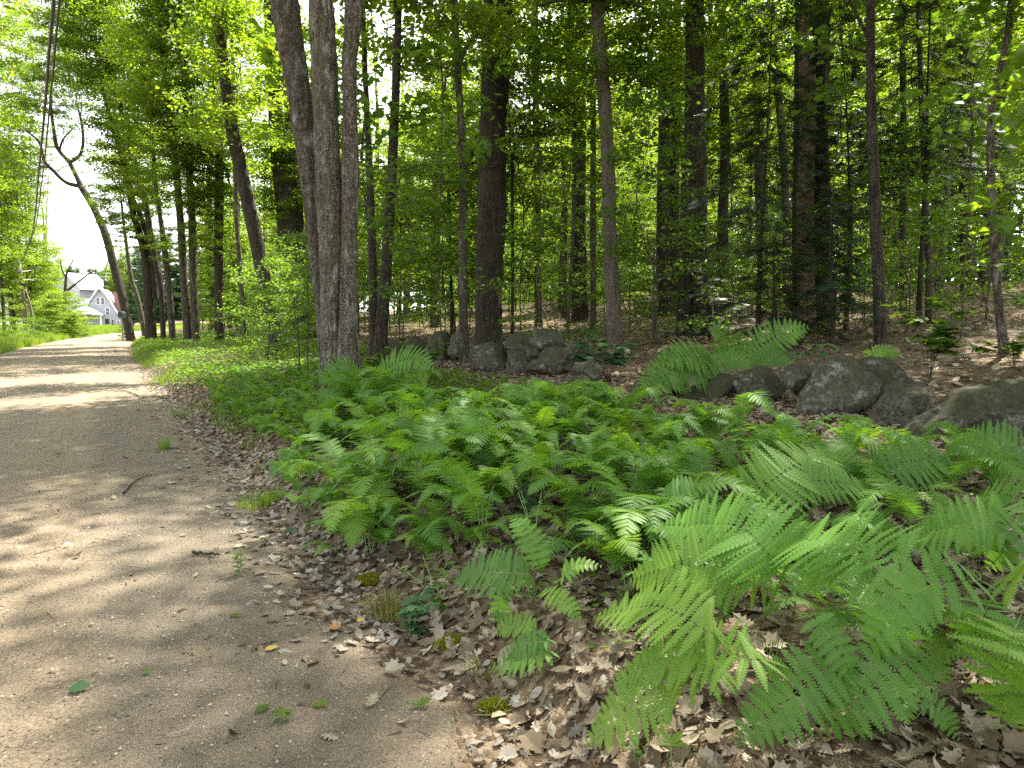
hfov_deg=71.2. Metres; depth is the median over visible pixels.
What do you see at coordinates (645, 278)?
sapling
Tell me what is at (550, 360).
boulder
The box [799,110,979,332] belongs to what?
sapling
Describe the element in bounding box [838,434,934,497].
fern
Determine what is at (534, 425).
fern
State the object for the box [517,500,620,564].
fern
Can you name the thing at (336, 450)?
fern
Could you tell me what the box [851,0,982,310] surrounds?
tree
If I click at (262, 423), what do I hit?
fern
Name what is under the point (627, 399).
fern
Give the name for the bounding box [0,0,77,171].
tree
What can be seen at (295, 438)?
fern
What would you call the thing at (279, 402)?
fern
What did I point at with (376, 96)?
tree
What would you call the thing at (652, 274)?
sapling
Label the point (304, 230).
sapling
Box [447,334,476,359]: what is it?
boulder
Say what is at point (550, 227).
tree
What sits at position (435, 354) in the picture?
shrub
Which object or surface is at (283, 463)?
fern
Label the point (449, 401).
fern
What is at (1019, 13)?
tree
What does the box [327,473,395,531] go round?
fern
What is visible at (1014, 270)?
sapling
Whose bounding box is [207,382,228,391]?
fern
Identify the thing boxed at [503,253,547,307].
sapling
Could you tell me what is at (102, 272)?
tree
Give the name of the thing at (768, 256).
sapling
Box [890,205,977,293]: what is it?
sapling
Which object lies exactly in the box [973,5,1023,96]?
tree
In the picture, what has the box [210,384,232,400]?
fern
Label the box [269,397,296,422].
fern
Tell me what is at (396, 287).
sapling
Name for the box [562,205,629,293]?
sapling
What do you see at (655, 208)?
sapling
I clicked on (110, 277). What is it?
pine tree
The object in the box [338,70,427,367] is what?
sapling
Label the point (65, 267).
tree
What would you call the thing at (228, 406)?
fern
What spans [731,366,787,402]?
boulder
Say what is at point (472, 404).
fern
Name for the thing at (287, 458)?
fern
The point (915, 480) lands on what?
fern
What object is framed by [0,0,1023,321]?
sky
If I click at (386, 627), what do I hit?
gutter leaves
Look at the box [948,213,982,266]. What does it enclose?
sapling
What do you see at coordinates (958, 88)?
sapling
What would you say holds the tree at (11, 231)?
on the ground at (424, 682)
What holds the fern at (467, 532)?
on the ground at (424, 682)
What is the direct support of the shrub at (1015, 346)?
on the ground at (424, 682)
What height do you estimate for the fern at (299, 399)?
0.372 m
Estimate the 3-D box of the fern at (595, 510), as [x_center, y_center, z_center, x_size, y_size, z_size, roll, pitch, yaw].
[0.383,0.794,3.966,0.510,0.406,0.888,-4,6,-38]
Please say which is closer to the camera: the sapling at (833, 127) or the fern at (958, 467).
the fern at (958, 467)
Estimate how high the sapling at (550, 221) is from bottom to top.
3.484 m
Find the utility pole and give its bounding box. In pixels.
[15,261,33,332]
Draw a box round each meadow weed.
[357,537,373,551]
[396,555,460,613]
[396,587,439,637]
[470,486,493,548]
[517,492,544,570]
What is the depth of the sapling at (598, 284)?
28.50 m
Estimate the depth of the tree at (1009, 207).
39.15 m
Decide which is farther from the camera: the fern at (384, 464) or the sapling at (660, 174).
the sapling at (660, 174)
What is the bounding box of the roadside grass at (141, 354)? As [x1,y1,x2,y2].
[130,337,230,387]
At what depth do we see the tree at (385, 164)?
59.02 m
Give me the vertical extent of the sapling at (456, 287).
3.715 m
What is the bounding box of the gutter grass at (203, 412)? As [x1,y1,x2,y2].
[143,378,279,450]
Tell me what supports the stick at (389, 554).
on the ground at (424, 682)
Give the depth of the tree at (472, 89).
29.31 m
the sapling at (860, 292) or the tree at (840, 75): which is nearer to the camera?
the sapling at (860, 292)
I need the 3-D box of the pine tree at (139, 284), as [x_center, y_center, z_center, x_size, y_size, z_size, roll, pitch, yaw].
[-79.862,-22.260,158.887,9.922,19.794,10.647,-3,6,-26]
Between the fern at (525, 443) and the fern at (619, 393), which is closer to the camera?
the fern at (525, 443)
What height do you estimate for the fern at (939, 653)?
0.458 m
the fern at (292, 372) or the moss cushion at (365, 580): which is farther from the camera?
the fern at (292, 372)
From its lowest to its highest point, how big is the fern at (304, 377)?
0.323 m
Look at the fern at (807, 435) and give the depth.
5.01 m
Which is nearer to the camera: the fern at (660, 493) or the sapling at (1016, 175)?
the fern at (660, 493)
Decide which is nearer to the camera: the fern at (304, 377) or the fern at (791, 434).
the fern at (791, 434)
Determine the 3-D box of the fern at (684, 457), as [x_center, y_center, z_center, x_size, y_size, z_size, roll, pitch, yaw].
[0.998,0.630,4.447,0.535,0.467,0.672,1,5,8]
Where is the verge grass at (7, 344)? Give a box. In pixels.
[0,325,140,353]
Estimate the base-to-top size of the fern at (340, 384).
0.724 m
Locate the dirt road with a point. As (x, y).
(83, 374)
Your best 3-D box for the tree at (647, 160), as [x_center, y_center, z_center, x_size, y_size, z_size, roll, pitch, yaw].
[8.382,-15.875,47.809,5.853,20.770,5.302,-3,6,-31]
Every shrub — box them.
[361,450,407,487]
[364,345,406,372]
[395,336,452,375]
[568,327,639,378]
[882,292,986,380]
[968,333,1023,367]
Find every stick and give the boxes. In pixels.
[120,475,156,493]
[192,550,219,558]
[255,641,276,649]
[296,585,376,593]
[372,549,423,556]
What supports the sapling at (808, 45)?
on the ground at (424, 682)
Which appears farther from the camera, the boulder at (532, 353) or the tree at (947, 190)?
the tree at (947, 190)
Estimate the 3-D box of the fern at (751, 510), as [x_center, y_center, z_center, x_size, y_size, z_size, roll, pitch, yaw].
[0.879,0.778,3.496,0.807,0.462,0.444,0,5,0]
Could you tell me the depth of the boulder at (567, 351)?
11.64 m
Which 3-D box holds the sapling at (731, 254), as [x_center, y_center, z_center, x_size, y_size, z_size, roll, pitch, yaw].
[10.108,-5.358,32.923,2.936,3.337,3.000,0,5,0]
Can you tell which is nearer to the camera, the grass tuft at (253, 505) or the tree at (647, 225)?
the grass tuft at (253, 505)
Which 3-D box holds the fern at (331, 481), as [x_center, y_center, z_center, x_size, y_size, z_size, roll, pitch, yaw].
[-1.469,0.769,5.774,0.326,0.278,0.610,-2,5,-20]
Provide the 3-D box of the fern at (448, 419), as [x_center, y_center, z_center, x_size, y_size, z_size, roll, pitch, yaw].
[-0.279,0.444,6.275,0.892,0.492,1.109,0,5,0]
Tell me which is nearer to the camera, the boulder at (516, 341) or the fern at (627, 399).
the fern at (627, 399)
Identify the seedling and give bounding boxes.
[625,738,644,760]
[657,729,689,765]
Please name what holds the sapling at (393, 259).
on the ground at (424, 682)
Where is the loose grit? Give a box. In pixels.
[0,410,549,762]
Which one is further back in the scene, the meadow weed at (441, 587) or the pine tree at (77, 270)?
the pine tree at (77, 270)
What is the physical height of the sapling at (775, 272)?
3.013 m
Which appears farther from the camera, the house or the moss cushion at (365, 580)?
the house
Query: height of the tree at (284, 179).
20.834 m
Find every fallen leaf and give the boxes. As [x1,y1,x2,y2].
[68,680,91,692]
[142,668,150,673]
[255,703,270,712]
[265,645,277,650]
[312,700,328,705]
[320,733,338,740]
[329,621,340,629]
[364,692,378,705]
[365,636,379,641]
[385,657,404,671]
[410,697,431,706]
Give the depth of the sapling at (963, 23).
10.95 m
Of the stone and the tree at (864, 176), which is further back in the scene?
the tree at (864, 176)
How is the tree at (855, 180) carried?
on the ground at (424, 682)
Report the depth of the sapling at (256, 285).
50.00 m
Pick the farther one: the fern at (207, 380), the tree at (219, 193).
the tree at (219, 193)
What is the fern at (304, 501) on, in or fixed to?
on the ground at (424, 682)
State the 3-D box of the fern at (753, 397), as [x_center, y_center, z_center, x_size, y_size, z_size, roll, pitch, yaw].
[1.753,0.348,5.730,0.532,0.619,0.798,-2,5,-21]
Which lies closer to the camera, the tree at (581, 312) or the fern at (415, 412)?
the fern at (415, 412)
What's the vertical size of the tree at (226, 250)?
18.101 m
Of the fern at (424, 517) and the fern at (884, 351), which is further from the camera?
the fern at (884, 351)
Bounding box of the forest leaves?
[281,279,1023,405]
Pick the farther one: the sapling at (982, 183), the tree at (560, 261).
the tree at (560, 261)
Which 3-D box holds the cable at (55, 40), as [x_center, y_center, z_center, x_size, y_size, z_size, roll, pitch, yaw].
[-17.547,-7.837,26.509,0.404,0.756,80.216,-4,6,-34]
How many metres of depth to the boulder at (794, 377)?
7.82 m
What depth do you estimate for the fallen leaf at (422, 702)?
2.93 m
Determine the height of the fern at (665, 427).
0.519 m
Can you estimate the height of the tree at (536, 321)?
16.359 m
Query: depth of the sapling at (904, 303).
18.03 m
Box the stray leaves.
[16,409,318,733]
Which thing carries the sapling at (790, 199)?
on the ground at (424, 682)
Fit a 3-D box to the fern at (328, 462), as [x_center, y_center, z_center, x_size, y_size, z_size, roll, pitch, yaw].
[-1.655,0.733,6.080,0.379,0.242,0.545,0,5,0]
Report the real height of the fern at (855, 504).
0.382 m
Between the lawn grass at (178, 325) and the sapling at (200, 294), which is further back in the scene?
the lawn grass at (178, 325)
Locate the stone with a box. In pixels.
[234,519,251,525]
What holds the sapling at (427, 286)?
on the ground at (424, 682)
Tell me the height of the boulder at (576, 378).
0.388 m
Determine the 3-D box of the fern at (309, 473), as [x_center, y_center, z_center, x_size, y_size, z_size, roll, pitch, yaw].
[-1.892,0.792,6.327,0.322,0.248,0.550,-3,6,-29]
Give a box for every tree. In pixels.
[0,0,30,20]
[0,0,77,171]
[0,0,82,331]
[0,9,58,136]
[0,25,135,341]
[0,40,67,292]
[0,49,50,193]
[0,137,62,329]
[0,203,32,320]
[0,291,35,324]
[1,150,71,328]
[6,185,62,317]
[10,0,173,338]
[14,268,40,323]
[21,180,82,326]
[24,0,175,342]
[37,176,75,321]
[49,257,73,282]
[60,258,95,310]
[66,265,81,273]
[69,0,255,343]
[79,136,172,336]
[83,260,110,280]
[85,262,100,278]
[87,0,207,340]
[97,242,140,325]
[101,262,113,295]
[102,262,129,305]
[105,253,132,300]
[125,248,142,323]
[129,252,167,323]
[137,0,274,340]
[141,236,190,323]
[150,0,294,361]
[162,0,288,347]
[164,237,204,321]
[166,96,262,332]
[170,64,282,325]
[171,183,241,330]
[174,216,207,329]
[176,160,232,321]
[207,196,244,328]
[226,118,276,319]
[234,17,364,378]
[235,0,341,338]
[240,119,276,245]
[244,1,359,242]
[244,156,276,250]
[270,0,363,389]
[283,0,449,355]
[301,21,407,308]
[333,0,536,364]
[339,12,387,295]
[343,0,533,334]
[358,115,415,314]
[361,40,441,317]
[366,30,429,319]
[375,0,543,362]
[376,2,479,327]
[382,139,431,233]
[385,120,421,312]
[400,0,521,332]
[400,80,472,309]
[411,56,478,315]
[413,0,574,346]
[431,35,477,320]
[449,9,544,147]
[478,0,587,328]
[505,0,643,335]
[507,74,554,308]
[507,101,551,300]
[510,0,696,346]
[510,7,620,317]
[514,173,544,302]
[519,0,665,329]
[521,155,557,301]
[523,3,629,322]
[523,7,613,311]
[541,104,598,224]
[541,173,569,296]
[548,107,631,295]
[562,32,657,226]
[586,46,682,212]
[588,0,736,315]
[589,54,656,285]
[596,109,647,247]
[597,54,657,296]
[617,0,792,336]
[619,13,657,294]
[622,127,655,252]
[625,116,655,296]
[626,0,777,145]
[629,7,733,263]
[631,59,706,255]
[634,3,747,206]
[637,115,656,292]
[639,151,656,296]
[649,0,794,318]
[681,2,792,304]
[683,7,792,293]
[683,102,718,220]
[705,0,794,306]
[706,0,832,310]
[709,83,774,288]
[711,10,835,239]
[717,153,769,235]
[728,110,779,266]
[737,0,889,330]
[750,7,845,190]
[762,0,878,162]
[763,13,846,286]
[764,36,791,288]
[768,3,906,158]
[776,0,915,293]
[789,0,940,347]
[796,15,816,332]
[829,0,916,292]
[830,0,959,322]
[832,120,865,287]
[833,129,867,226]
[843,88,883,232]
[848,40,930,284]
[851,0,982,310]
[877,0,916,284]
[878,0,991,285]
[887,4,1020,284]
[888,13,1009,272]
[889,0,1013,356]
[889,3,955,183]
[890,0,1023,296]
[897,1,1023,283]
[897,26,980,175]
[910,1,1023,289]
[925,5,1023,281]
[928,39,986,276]
[929,2,1023,280]
[972,1,1023,35]
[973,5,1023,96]
[973,140,1023,209]
[981,25,1023,281]
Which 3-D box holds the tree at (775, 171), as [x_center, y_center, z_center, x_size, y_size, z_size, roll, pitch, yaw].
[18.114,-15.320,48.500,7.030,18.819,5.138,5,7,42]
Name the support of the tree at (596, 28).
on the ground at (424, 682)
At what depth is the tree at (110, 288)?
166.16 m
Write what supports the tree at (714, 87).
on the ground at (424, 682)
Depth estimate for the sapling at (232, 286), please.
37.65 m
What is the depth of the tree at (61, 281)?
98.91 m
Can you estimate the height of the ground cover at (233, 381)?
0.871 m
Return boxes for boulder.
[231,326,266,339]
[388,339,401,354]
[400,336,427,356]
[425,331,450,359]
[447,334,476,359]
[469,341,507,371]
[502,333,532,351]
[506,350,530,374]
[525,347,574,374]
[526,348,538,359]
[529,328,565,351]
[563,343,588,361]
[565,375,590,393]
[572,360,602,381]
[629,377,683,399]
[683,373,736,401]
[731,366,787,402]
[779,362,812,395]
[795,356,881,415]
[857,356,916,408]
[867,381,934,426]
[899,379,1023,445]
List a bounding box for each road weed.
[228,546,247,575]
[270,706,293,721]
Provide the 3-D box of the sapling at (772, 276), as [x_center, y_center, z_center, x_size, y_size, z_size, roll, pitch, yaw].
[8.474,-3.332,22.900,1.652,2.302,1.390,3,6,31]
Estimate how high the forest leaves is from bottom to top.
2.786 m
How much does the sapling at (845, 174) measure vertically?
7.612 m
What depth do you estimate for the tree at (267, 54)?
13.41 m
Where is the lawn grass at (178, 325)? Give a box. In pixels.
[0,322,207,330]
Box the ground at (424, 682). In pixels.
[0,282,1023,767]
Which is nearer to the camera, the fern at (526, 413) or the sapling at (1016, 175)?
the fern at (526, 413)
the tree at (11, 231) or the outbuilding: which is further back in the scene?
the outbuilding
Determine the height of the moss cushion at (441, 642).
0.072 m
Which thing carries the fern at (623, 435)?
on the ground at (424, 682)
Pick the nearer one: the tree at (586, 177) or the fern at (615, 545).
the fern at (615, 545)
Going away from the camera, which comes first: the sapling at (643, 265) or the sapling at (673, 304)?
the sapling at (673, 304)
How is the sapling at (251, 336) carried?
on the ground at (424, 682)
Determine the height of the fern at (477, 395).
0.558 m
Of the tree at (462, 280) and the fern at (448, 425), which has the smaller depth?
the fern at (448, 425)
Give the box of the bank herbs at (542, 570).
[211,374,1023,658]
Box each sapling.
[178,282,214,320]
[188,253,252,330]
[190,289,225,333]
[195,270,261,338]
[203,267,256,333]
[207,256,316,367]
[216,257,312,340]
[223,281,258,315]
[224,291,247,330]
[225,245,310,338]
[226,234,314,344]
[226,244,277,324]
[238,275,262,325]
[241,227,316,369]
[242,253,278,313]
[246,251,279,318]
[250,258,315,349]
[258,276,308,336]
[267,211,308,279]
[268,238,309,336]
[275,237,367,337]
[275,260,314,331]
[306,222,396,336]
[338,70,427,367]
[357,159,436,308]
[358,147,481,374]
[358,168,424,331]
[358,185,384,333]
[358,186,450,337]
[375,116,548,333]
[376,22,507,366]
[377,108,515,330]
[377,261,414,324]
[379,233,412,327]
[402,221,454,323]
[403,246,448,333]
[432,126,571,303]
[441,270,475,321]
[445,254,475,307]
[464,206,602,338]
[467,101,586,329]
[467,199,522,280]
[476,27,591,328]
[501,227,542,297]
[501,248,548,311]
[502,279,528,306]
[503,224,533,314]
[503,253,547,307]
[516,230,558,294]
[529,237,556,274]
[533,82,729,347]
[542,250,559,306]
[543,222,589,300]
[543,266,558,301]
[545,239,589,306]
[548,234,569,296]
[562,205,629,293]
[568,208,636,288]
[569,165,656,279]
[574,221,657,329]
[583,252,640,320]
[584,18,717,344]
[586,182,635,302]
[586,192,648,280]
[618,195,716,337]
[618,253,638,295]
[619,257,654,312]
[628,243,655,311]
[633,263,652,295]
[636,265,651,295]
[638,233,655,294]
[644,168,733,272]
[650,237,715,306]
[660,205,779,347]
[662,265,712,319]
[679,203,717,259]
[709,251,762,313]
[711,232,756,297]
[712,250,771,321]
[725,248,766,314]
[728,161,791,255]
[728,235,755,300]
[729,229,782,283]
[732,218,841,311]
[737,220,791,306]
[747,207,780,273]
[750,249,791,299]
[751,200,791,288]
[753,167,841,242]
[756,184,892,334]
[768,0,928,310]
[768,167,845,259]
[780,79,888,201]
[782,206,868,284]
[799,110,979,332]
[820,232,913,325]
[829,86,970,252]
[829,92,932,306]
[835,189,892,285]
[844,92,946,300]
[854,199,943,304]
[856,250,888,294]
[857,183,937,288]
[858,240,944,316]
[863,198,945,300]
[870,205,1014,318]
[877,0,1023,338]
[887,233,946,290]
[888,185,952,293]
[889,150,1023,319]
[890,76,1000,197]
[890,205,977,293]
[909,77,1023,308]
[916,165,996,281]
[918,0,1023,136]
[943,44,1023,271]
[948,192,997,261]
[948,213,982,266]
[953,82,1023,191]
[955,215,1023,274]
[975,237,1016,280]
[985,241,1023,303]
[1000,219,1023,286]
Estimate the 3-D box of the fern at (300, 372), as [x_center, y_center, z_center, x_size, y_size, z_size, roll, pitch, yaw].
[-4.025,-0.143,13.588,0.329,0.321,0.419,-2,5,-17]
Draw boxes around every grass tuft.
[153,436,175,449]
[230,491,274,510]
[251,482,282,506]
[348,583,424,625]
[461,654,498,679]
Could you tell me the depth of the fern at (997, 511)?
2.62 m
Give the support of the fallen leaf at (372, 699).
on the dirt road
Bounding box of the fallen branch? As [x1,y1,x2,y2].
[932,352,969,356]
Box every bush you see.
[0,316,32,340]
[18,317,55,338]
[26,289,99,331]
[27,297,74,332]
[52,312,88,337]
[63,309,93,329]
[73,322,94,336]
[114,324,136,339]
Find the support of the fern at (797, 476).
on the ground at (424, 682)
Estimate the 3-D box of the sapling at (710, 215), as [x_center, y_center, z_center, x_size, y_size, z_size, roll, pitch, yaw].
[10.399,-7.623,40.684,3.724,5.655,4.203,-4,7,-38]
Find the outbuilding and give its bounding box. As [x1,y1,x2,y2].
[52,273,103,324]
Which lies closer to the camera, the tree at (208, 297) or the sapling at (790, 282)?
the sapling at (790, 282)
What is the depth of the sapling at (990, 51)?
12.14 m
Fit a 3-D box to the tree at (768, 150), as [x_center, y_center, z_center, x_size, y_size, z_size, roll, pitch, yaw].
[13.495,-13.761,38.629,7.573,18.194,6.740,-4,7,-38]
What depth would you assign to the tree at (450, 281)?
25.56 m
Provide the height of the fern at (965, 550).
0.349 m
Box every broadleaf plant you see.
[508,462,536,514]
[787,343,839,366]
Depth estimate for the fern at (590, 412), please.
6.86 m
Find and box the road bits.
[0,400,291,752]
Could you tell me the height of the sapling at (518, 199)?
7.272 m
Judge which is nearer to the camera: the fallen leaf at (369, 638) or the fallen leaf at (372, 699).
the fallen leaf at (372, 699)
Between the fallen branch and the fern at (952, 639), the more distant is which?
the fallen branch
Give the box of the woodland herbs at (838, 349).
[360,280,1023,370]
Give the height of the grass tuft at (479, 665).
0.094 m
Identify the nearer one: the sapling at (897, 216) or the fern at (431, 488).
the fern at (431, 488)
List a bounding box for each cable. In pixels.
[21,0,55,261]
[25,0,60,255]
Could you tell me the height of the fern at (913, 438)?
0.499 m
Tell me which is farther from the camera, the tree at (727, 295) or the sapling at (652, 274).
the sapling at (652, 274)
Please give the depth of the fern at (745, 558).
2.68 m
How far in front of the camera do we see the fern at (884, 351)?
8.93 m
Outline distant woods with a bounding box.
[443,0,1023,303]
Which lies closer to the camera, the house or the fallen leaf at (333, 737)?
the fallen leaf at (333, 737)
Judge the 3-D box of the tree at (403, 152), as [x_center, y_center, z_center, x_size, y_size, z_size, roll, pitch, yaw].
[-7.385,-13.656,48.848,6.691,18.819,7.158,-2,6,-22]
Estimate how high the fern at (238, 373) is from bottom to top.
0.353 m
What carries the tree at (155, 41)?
on the ground at (424, 682)
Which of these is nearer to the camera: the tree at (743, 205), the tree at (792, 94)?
the tree at (792, 94)
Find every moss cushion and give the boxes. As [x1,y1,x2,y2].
[353,571,380,587]
[433,633,462,651]
[475,695,512,719]
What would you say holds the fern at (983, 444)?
on the ground at (424, 682)
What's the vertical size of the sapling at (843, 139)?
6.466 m
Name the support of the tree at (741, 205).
on the ground at (424, 682)
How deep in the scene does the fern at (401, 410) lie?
7.08 m
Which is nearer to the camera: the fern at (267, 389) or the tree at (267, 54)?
the fern at (267, 389)
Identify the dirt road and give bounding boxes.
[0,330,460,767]
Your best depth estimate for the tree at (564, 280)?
31.75 m
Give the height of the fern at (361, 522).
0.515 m
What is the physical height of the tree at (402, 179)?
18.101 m
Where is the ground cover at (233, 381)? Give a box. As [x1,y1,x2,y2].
[132,329,605,449]
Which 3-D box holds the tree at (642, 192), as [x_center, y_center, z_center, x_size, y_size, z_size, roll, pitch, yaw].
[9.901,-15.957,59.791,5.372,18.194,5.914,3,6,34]
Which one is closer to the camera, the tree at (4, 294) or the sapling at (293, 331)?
the sapling at (293, 331)
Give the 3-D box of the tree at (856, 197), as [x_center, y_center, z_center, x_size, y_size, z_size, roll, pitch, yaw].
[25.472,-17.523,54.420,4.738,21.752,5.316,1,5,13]
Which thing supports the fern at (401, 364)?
on the ground at (424, 682)
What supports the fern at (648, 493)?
on the ground at (424, 682)
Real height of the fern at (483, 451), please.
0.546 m
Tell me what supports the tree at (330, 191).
on the ground at (424, 682)
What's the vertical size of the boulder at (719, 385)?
0.467 m
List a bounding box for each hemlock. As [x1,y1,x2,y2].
[450,8,558,334]
[658,0,872,337]
[659,276,755,339]
[708,234,852,348]
[766,192,889,344]
[776,0,944,329]
[841,0,1023,326]
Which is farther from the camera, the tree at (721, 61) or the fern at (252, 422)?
the tree at (721, 61)
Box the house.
[77,288,121,325]
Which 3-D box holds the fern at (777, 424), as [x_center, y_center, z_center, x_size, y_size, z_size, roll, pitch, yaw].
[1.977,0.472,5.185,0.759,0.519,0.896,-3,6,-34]
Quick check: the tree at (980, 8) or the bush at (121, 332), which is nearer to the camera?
the tree at (980, 8)
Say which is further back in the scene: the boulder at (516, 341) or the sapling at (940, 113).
the sapling at (940, 113)
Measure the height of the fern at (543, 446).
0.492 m
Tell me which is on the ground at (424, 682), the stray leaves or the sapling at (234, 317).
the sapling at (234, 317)
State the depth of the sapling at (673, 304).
21.40 m
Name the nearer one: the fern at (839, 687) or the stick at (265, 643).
the fern at (839, 687)
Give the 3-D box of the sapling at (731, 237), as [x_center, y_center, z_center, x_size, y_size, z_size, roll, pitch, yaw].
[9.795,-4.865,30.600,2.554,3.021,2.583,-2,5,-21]
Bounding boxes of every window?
[96,297,99,304]
[100,297,104,304]
[105,308,109,314]
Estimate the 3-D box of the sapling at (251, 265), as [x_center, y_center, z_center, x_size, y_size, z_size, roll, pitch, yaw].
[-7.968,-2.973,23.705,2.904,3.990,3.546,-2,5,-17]
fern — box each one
[198,376,214,389]
[205,390,232,407]
[206,379,228,389]
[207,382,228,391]
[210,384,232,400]
[216,401,236,417]
[224,366,243,371]
[226,396,246,410]
[230,405,251,424]
[231,371,248,380]
[239,413,272,437]
[241,381,276,400]
[242,405,263,414]
[242,413,271,433]
[243,373,261,382]
[243,408,286,426]
[250,397,276,411]
[254,377,272,389]
[255,384,277,398]
[255,449,316,488]
[257,418,303,437]
[258,462,304,494]
[260,368,279,382]
[261,398,294,420]
[263,423,298,445]
[266,488,312,509]
[268,382,285,391]
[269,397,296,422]
[271,432,423,502]
[275,373,295,391]
[276,446,304,469]
[277,443,317,459]
[278,387,373,431]
[280,383,315,395]
[283,365,302,382]
[284,459,321,479]
[285,424,309,447]
[286,387,318,400]
[288,396,309,410]
[288,454,331,477]
[292,380,318,389]
[293,357,312,368]
[293,369,308,377]
[293,376,318,383]
[293,408,303,422]
[294,472,397,555]
[297,371,404,422]
[297,482,349,510]
[299,490,331,506]
[300,370,380,411]
[301,514,399,559]
[303,408,344,447]
[308,509,354,542]
[309,368,343,376]
[309,400,374,443]
[310,372,351,407]
[311,464,351,486]
[316,389,387,419]
[319,344,434,414]
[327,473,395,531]
[329,438,451,497]
[333,396,413,435]
[333,418,412,458]
[333,510,398,552]
[335,431,398,472]
[337,366,410,409]
[343,443,423,485]
[352,496,426,535]
[355,370,404,404]
[366,421,478,498]
[369,365,441,382]
[371,459,456,510]
[373,410,443,460]
[377,367,433,404]
[377,382,460,417]
[377,497,460,554]
[384,364,427,402]
[386,414,492,480]
[393,532,453,571]
[396,409,463,453]
[404,458,512,520]
[406,505,440,543]
[415,408,457,430]
[417,404,506,432]
[417,456,531,543]
[422,388,453,412]
[424,516,515,555]
[425,395,470,409]
[429,406,532,469]
[430,428,530,490]
[435,408,523,438]
[436,492,502,526]
[438,409,535,443]
[441,465,519,518]
[443,383,516,417]
[443,397,472,423]
[445,392,540,428]
[452,518,601,628]
[456,388,519,404]
[458,433,582,502]
[461,409,546,443]
[461,435,558,479]
[464,426,586,488]
[465,534,536,554]
[482,397,587,440]
[486,377,568,415]
[488,610,559,678]
[490,444,616,505]
[491,401,589,452]
[492,406,568,435]
[495,385,564,408]
[507,434,600,481]
[514,464,619,538]
[515,380,589,426]
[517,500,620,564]
[522,401,589,436]
[529,429,603,466]
[532,482,616,555]
[541,385,618,431]
[544,393,598,412]
[544,470,768,549]
[546,432,615,492]
[547,417,621,458]
[549,458,715,568]
[552,519,721,598]
[553,436,692,494]
[553,494,620,542]
[554,384,589,405]
[558,379,663,424]
[565,396,667,448]
[569,417,636,476]
[572,379,645,400]
[573,402,706,449]
[575,384,637,424]
[582,426,720,493]
[584,446,697,499]
[585,576,859,753]
[586,499,749,549]
[588,518,696,579]
[589,450,769,538]
[600,488,740,559]
[610,403,672,433]
[617,497,780,569]
[621,535,698,593]
[623,543,794,618]
[624,409,704,444]
[625,435,670,468]
[630,485,861,613]
[631,448,722,496]
[636,345,751,397]
[636,412,722,454]
[640,439,879,529]
[641,317,808,393]
[642,490,722,532]
[645,395,737,447]
[653,415,754,460]
[656,435,742,474]
[656,440,701,478]
[680,515,740,582]
[687,389,777,460]
[700,439,774,499]
[700,527,815,599]
[709,498,793,531]
[714,412,873,481]
[714,414,866,473]
[722,493,869,532]
[732,632,960,750]
[735,440,901,507]
[739,433,825,492]
[745,536,970,645]
[767,505,1023,659]
[781,508,887,557]
[788,578,1002,723]
[796,415,887,466]
[796,431,860,468]
[804,568,1023,671]
[813,433,964,491]
[827,481,926,543]
[828,456,974,513]
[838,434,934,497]
[842,424,980,496]
[842,511,981,566]
[853,478,981,554]
[854,428,960,480]
[865,344,900,358]
[876,443,1023,509]
[886,585,1022,701]
[895,474,936,517]
[904,471,1023,572]
[910,514,1023,578]
[918,420,1019,474]
[931,516,1023,564]
[942,418,1023,483]
[944,428,1020,488]
[944,428,1022,479]
[948,609,1023,729]
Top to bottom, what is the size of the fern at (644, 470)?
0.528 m
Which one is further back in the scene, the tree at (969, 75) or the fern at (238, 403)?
the tree at (969, 75)
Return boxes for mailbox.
[118,311,125,341]
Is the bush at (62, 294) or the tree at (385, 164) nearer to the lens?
the tree at (385, 164)
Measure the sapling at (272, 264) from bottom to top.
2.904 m
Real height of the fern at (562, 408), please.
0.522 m
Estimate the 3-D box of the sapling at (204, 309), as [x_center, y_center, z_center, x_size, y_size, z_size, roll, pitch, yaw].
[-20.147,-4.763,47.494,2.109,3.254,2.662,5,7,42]
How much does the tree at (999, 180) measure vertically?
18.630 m
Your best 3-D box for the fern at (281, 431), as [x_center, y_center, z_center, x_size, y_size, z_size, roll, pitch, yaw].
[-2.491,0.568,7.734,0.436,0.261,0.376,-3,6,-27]
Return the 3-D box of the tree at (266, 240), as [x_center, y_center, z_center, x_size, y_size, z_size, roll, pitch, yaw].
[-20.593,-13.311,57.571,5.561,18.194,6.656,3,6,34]
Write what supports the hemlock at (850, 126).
on the ground at (424, 682)
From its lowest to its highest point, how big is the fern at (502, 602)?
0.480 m
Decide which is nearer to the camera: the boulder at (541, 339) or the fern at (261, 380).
the fern at (261, 380)
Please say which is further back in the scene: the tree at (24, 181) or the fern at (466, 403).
the tree at (24, 181)
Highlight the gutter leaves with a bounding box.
[125,364,736,767]
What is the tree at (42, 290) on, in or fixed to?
on the ground at (424, 682)
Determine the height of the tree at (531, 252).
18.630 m
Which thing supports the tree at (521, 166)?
on the ground at (424, 682)
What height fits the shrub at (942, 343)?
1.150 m

